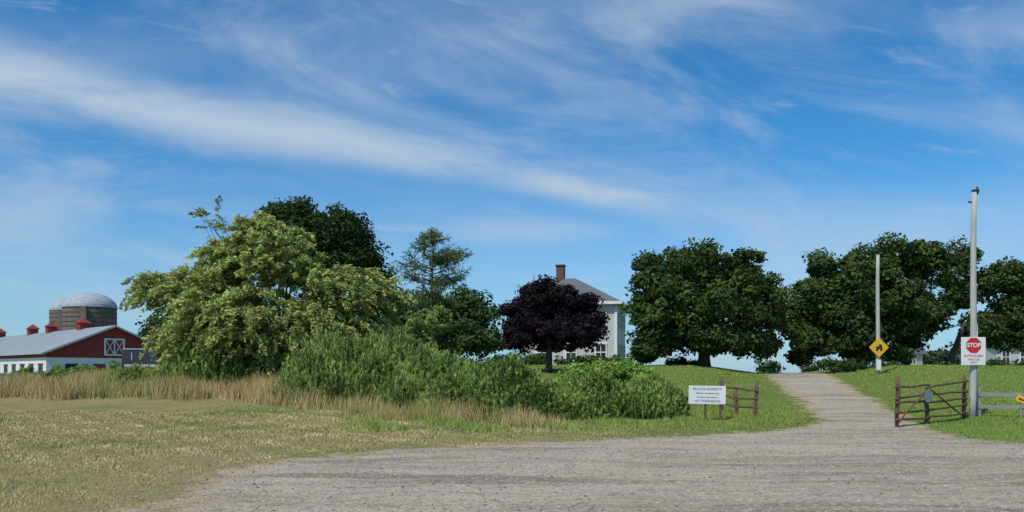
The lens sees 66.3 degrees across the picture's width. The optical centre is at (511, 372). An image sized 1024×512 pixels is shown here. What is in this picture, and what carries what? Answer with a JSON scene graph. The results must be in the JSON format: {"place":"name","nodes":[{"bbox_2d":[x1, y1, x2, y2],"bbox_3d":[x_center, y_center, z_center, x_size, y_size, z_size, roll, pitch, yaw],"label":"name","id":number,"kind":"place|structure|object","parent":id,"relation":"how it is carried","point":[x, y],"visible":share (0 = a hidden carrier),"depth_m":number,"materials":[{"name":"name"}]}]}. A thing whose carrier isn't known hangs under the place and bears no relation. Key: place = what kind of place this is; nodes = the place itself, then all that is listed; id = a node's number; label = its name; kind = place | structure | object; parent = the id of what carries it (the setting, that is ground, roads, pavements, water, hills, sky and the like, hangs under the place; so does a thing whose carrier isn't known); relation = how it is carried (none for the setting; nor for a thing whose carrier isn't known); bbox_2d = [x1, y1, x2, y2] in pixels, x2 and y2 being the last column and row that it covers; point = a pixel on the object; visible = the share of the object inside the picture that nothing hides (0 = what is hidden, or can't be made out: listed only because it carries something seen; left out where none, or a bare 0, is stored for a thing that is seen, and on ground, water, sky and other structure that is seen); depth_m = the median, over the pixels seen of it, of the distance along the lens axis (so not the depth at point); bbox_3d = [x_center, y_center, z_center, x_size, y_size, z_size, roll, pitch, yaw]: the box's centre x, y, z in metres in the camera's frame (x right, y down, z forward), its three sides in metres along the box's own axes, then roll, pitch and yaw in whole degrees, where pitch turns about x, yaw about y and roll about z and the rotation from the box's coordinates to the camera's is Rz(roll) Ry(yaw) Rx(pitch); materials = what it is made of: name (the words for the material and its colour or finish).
{"place":"outdoors","nodes":[
{"label":"outdoors","id":0,"kind":"place"},
{"bbox_2d":[0,366,575,427],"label":"tall dry grass","id":1,"kind":"structure","parent":0,"point":[87,384],"depth_m":36.87,"materials":[{"name":"beige plant"}]},
{"bbox_2d":[0,370,1023,511],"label":"gravel road","id":2,"kind":"structure","parent":0,"point":[821,390],"depth_m":13.16,"materials":[{"name":"grey gravel"}]},
{"bbox_2d":[0,365,1023,511],"bbox_3d":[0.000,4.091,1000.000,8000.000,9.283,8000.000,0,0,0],"label":"ground","id":3,"kind":"structure","parent":0,"point":[28,405],"depth_m":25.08,"materials":[{"name":"green plant"}]},
{"bbox_2d":[49,298,65,330],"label":"farm silo","id":4,"kind":"object","parent":3,"relation":"on","point":[55,312],"visible":0.16,"depth_m":149.36,"materials":[{"name":"beige concrete"}]},
{"bbox_2d":[0,368,124,378],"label":"hedge row","id":5,"kind":"object","parent":3,"relation":"on","point":[57,372],"visible":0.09,"depth_m":60.96,"materials":[{"name":"green plant"}]},
{"bbox_2d":[15,360,122,372],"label":"hedge row","id":6,"kind":"object","parent":3,"relation":"on","point":[79,367],"visible":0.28,"depth_m":71.63,"materials":[{"name":"green plant"}]},
{"bbox_2d":[0,318,170,373],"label":"red barn","id":7,"kind":"structure","parent":3,"relation":"on","point":[51,346],"depth_m":99.95,"materials":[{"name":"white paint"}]},
{"bbox_2d":[4,365,7,372],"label":"side window","id":8,"kind":"structure","parent":7,"relation":"in","point":[5,366],"depth_m":105.19,"materials":[{"name":"grey glass"}]},
{"bbox_2d":[38,364,42,372],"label":"side window","id":9,"kind":"structure","parent":7,"relation":"in","point":[40,366],"depth_m":95.49,"materials":[{"name":"grey glass"}]},
{"bbox_2d":[65,364,77,370],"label":"end door","id":10,"kind":"structure","parent":7,"relation":"in","point":[68,366],"depth_m":96.11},
{"bbox_2d":[93,364,104,369],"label":"end door","id":11,"kind":"structure","parent":7,"relation":"in","point":[99,366],"depth_m":98.69,"materials":[{"name":"red paint"}]},
{"bbox_2d":[106,340,122,353],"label":"loft door","id":12,"kind":"structure","parent":7,"relation":"in","point":[119,342],"depth_m":100.03,"materials":[{"name":"red paint"}]},
{"bbox_2d":[62,292,117,330],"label":"farm silo","id":13,"kind":"object","parent":3,"relation":"on","point":[97,310],"visible":0.38,"depth_m":136.61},
{"bbox_2d":[98,362,159,384],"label":"reed shrub","id":14,"kind":"object","parent":3,"relation":"on","point":[137,371],"visible":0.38,"depth_m":45.03,"materials":[{"name":"green plant"}]},
{"bbox_2d":[121,348,157,367],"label":"parked van","id":15,"kind":"object","parent":3,"relation":"on","point":[130,356],"visible":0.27,"depth_m":78.05,"materials":[{"name":"paint"}]},
{"bbox_2d":[137,326,171,349],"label":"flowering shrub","id":16,"kind":"object","parent":3,"relation":"on","point":[142,335],"visible":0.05,"depth_m":114.15,"materials":[{"name":"green plant"}]},
{"bbox_2d":[187,195,230,239],"bbox_3d":[-17.673,-5.021,46.883,3.262,11.185,2.444,0,0,32],"label":"birch tree","id":17,"kind":"object","parent":3,"relation":"on","point":[217,225],"visible":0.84,"depth_m":46.95,"materials":[{"name":"green plant"}]},
{"bbox_2d":[151,338,272,386],"bbox_3d":[-16.381,-0.638,42.996,6.761,3.440,4.340,0,0,0],"label":"reed shrub","id":18,"kind":"object","parent":3,"relation":"on","point":[177,365],"visible":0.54,"depth_m":41.78,"materials":[{"name":"green plant"}]},
{"bbox_2d":[119,209,417,379],"bbox_3d":[-13.460,-3.761,43.850,15.028,10.798,11.062,0,0,-29],"label":"willow tree","id":19,"kind":"object","parent":3,"relation":"on","point":[212,304],"visible":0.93,"depth_m":42.54,"materials":[{"name":"green plant"}]},
{"bbox_2d":[135,306,418,347],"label":"ash tree","id":20,"kind":"object","parent":3,"relation":"on","point":[154,323],"visible":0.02,"depth_m":73.26,"materials":[{"name":"green plant"}]},
{"bbox_2d":[254,195,400,290],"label":"oak tree","id":21,"kind":"object","parent":3,"relation":"on","point":[342,237],"visible":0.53,"depth_m":78.10,"materials":[{"name":"green plant"}]},
{"bbox_2d":[268,324,422,403],"bbox_3d":[-6.843,-0.403,35.481,7.979,3.694,5.245,0,0,0],"label":"tall weed shrub","id":22,"kind":"object","parent":3,"relation":"on","point":[330,365],"visible":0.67,"depth_m":34.06,"materials":[{"name":"green plant"}]},
{"bbox_2d":[376,342,467,409],"bbox_3d":[-3.182,0.132,32.450,4.807,2.890,4.569,0,0,0],"label":"tall weed shrub","id":23,"kind":"object","parent":3,"relation":"on","point":[409,381],"visible":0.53,"depth_m":31.38,"materials":[{"name":"green plant"}]},
{"bbox_2d":[394,304,453,350],"bbox_3d":[-6.546,-2.541,55.867,4.896,4.617,3.880,0,0,0],"label":"willow sapling tree","id":24,"kind":"object","parent":3,"relation":"on","point":[437,311],"visible":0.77,"depth_m":55.63,"materials":[{"name":"green plant"}]},
{"bbox_2d":[386,226,475,346],"bbox_3d":[-5.953,-5.609,57.955,6.881,10.345,5.994,0,0,-20],"label":"pine tree","id":25,"kind":"object","parent":3,"relation":"on","point":[444,258],"visible":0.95,"depth_m":57.47,"materials":[{"name":"green plant"}]},
{"bbox_2d":[410,358,478,413],"bbox_3d":[-1.321,0.524,29.979,5.277,2.251,4.010,0,0,0],"label":"tall weed shrub","id":26,"kind":"object","parent":3,"relation":"on","point":[451,384],"visible":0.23,"depth_m":29.19,"materials":[{"name":"green plant"}]},
{"bbox_2d":[385,283,506,359],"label":"elm tree","id":27,"kind":"object","parent":3,"relation":"on","point":[474,317],"visible":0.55,"depth_m":83.28,"materials":[{"name":"green plant"}]},
{"bbox_2d":[452,355,483,365],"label":"hedge","id":28,"kind":"object","parent":3,"relation":"on","point":[472,361],"visible":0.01,"depth_m":56.46,"materials":[{"name":"green plant"}]},
{"bbox_2d":[452,352,560,418],"bbox_3d":[0.047,0.463,28.135,4.468,2.452,4.312,0,0,0],"label":"tall weed shrub","id":29,"kind":"object","parent":3,"relation":"on","point":[502,383],"visible":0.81,"depth_m":26.95,"materials":[{"name":"green plant"}]},
{"bbox_2d":[496,274,610,372],"bbox_3d":[2.712,-3.054,50.287,6.728,6.369,6.104,0,0,33],"label":"copper beech tree","id":30,"kind":"object","parent":3,"relation":"on","point":[548,315],"visible":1,"depth_m":48.98,"materials":[{"name":"purple plant"}]},
{"bbox_2d":[286,406,830,434],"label":"weed grass","id":31,"kind":"structure","parent":3,"relation":"on","point":[483,426],"depth_m":24.89,"materials":[{"name":"green plant"}]},
{"bbox_2d":[526,264,629,364],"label":"farmhouse","id":32,"kind":"object","parent":3,"relation":"on","point":[614,343],"visible":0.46,"depth_m":70.97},
{"bbox_2d":[566,350,575,359],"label":"window glass","id":33,"kind":"structure","parent":32,"relation":"in","point":[568,355],"depth_m":71.03,"materials":[{"name":"glass"}]},
{"bbox_2d":[596,344,605,356],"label":"window glass","id":34,"kind":"structure","parent":32,"relation":"in","point":[603,347],"depth_m":70.33,"materials":[{"name":"glass"}]},
{"bbox_2d":[478,351,696,364],"bbox_3d":[6.084,-1.226,61.935,17.610,1.650,5.617,0,0,0],"label":"hedge","id":35,"kind":"object","parent":3,"relation":"on","point":[535,359],"visible":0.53,"depth_m":61.29,"materials":[{"name":"green plant"}]},
{"bbox_2d":[544,366,636,420],"bbox_3d":[2.630,0.722,27.792,3.819,1.939,3.742,0,0,0],"label":"tall weed shrub","id":36,"kind":"object","parent":3,"relation":"on","point":[586,394],"visible":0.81,"depth_m":26.67,"materials":[{"name":"green plant"}]},
{"bbox_2d":[553,357,664,382],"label":"leafy shrub","id":37,"kind":"object","parent":3,"relation":"on","point":[623,369],"visible":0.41,"depth_m":33.54,"materials":[{"name":"green plant"}]},
{"bbox_2d":[615,372,690,419],"bbox_3d":[4.771,0.832,28.002,3.236,1.696,3.563,0,0,0],"label":"tall weed shrub","id":38,"kind":"object","parent":3,"relation":"on","point":[650,396],"visible":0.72,"depth_m":26.89,"materials":[{"name":"green plant"}]},
{"bbox_2d":[688,386,725,420],"bbox_3d":[6.602,1.100,26.535,1.249,1.299,0.120,0,0,3],"label":"white notice sign","id":39,"kind":"object","parent":3,"relation":"on","point":[705,395],"visible":1,"depth_m":26.49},
{"bbox_2d":[618,237,804,366],"bbox_3d":[14.768,-5.336,60.155,13.099,10.036,11.791,0,0,0],"label":"maple tree","id":40,"kind":"object","parent":3,"relation":"on","point":[668,312],"visible":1,"depth_m":58.09,"materials":[{"name":"green plant"}]},
{"bbox_2d":[719,377,758,417],"bbox_3d":[8.134,0.998,28.440,0.340,1.633,3.291,0,0,-8],"label":"split rail fence","id":41,"kind":"object","parent":3,"relation":"on","point":[736,398],"visible":0.77,"depth_m":27.84,"materials":[{"name":"brown wood"}]},
{"bbox_2d":[754,341,960,372],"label":"distant tree line","id":42,"kind":"object","parent":3,"relation":"on","point":[930,357],"visible":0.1,"depth_m":168.72,"materials":[{"name":"green plant"}]},
{"bbox_2d":[778,231,969,368],"bbox_3d":[28.714,-5.699,64.300,14.286,11.285,10.191,0,0,-23],"label":"maple tree","id":43,"kind":"object","parent":3,"relation":"on","point":[835,302],"visible":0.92,"depth_m":62.26,"materials":[{"name":"green plant"}]},
{"bbox_2d":[869,338,888,373],"bbox_3d":[24.245,-0.958,51.809,1.349,2.715,0.118,0,0,-4],"label":"warning sign","id":44,"kind":"object","parent":3,"relation":"on","point":[878,347],"visible":0.96,"depth_m":51.77,"materials":[{"name":"yellow metal"}]},
{"bbox_2d":[875,253,883,373],"bbox_3d":[24.395,-3.729,52.000,0.554,8.302,0.299,0,0,0],"label":"utility pole","id":45,"kind":"object","parent":3,"relation":"on","point":[878,259],"visible":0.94,"depth_m":51.90,"materials":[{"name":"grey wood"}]},
{"bbox_2d":[893,341,926,365],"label":"garden shed","id":46,"kind":"structure","parent":3,"relation":"on","point":[916,361],"depth_m":85.00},
{"bbox_2d":[812,356,1023,372],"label":"dark undergrowth","id":47,"kind":"object","parent":3,"relation":"on","point":[845,365],"visible":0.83,"depth_m":59.67,"materials":[{"name":"green plant"}]},
{"bbox_2d":[894,375,968,426],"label":"rail gate","id":48,"kind":"structure","parent":3,"relation":"on","point":[897,398],"depth_m":25.25,"materials":[{"name":"brown wood"}]},
{"bbox_2d":[923,390,932,401],"bbox_3d":[13.301,0.770,25.048,0.400,0.380,0.029,0,0,-20],"label":"gate notice plate","id":49,"kind":"object","parent":48,"relation":"attached to","point":[928,396],"visible":1,"depth_m":25.04,"materials":[{"name":"white metal"}]},
{"bbox_2d":[858,286,1007,364],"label":"oak tree","id":50,"kind":"object","parent":3,"relation":"on","point":[910,342],"visible":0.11,"depth_m":71.51,"materials":[{"name":"green plant"}]},
{"bbox_2d":[968,187,979,416],"bbox_3d":[15.891,-2.273,26.999,0.358,8.228,0.240,0,0,0],"label":"utility pole","id":51,"kind":"object","parent":3,"relation":"on","point":[973,398],"visible":0.95,"depth_m":26.92,"materials":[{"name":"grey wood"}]},
{"bbox_2d":[961,337,985,364],"bbox_3d":[15.781,-0.720,26.833,0.860,0.960,0.103,0,0,-3],"label":"stop sign","id":52,"kind":"object","parent":51,"relation":"attached to","point":[973,350],"visible":1,"depth_m":26.79,"materials":[{"name":"white metal"}]},
{"bbox_2d":[937,234,1023,364],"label":"maple tree","id":53,"kind":"object","parent":3,"relation":"on","point":[1007,279],"visible":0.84,"depth_m":66.35,"materials":[{"name":"green plant"}]},
{"bbox_2d":[978,387,1023,416],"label":"plank fence","id":54,"kind":"object","parent":3,"relation":"on","point":[980,406],"visible":0.79,"depth_m":26.61,"materials":[{"name":"grey wood"}]},
{"bbox_2d":[986,339,1023,364],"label":"white cottage","id":55,"kind":"structure","parent":3,"relation":"on","point":[1011,357],"depth_m":81.50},
{"bbox_2d":[1003,352,1008,361],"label":"window glass","id":56,"kind":"structure","parent":55,"relation":"in","point":[1006,354],"depth_m":81.44,"materials":[{"name":"grey glass"}]},
{"bbox_2d":[1015,395,1023,419],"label":"yellow caution sign","id":57,"kind":"object","parent":3,"relation":"on","point":[1019,398],"visible":0.95,"depth_m":25.92,"materials":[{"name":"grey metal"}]},
{"bbox_2d":[0,0,1023,372],"label":"sky","id":58,"kind":"structure","parent":0,"point":[585,136],"materials":[{"name":"blue"}]},
{"bbox_2d":[182,364,1023,443],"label":"lawn grass","id":59,"kind":"structure","parent":0,"point":[958,402],"depth_m":38.19,"materials":[{"name":"green plant"}]}
]}

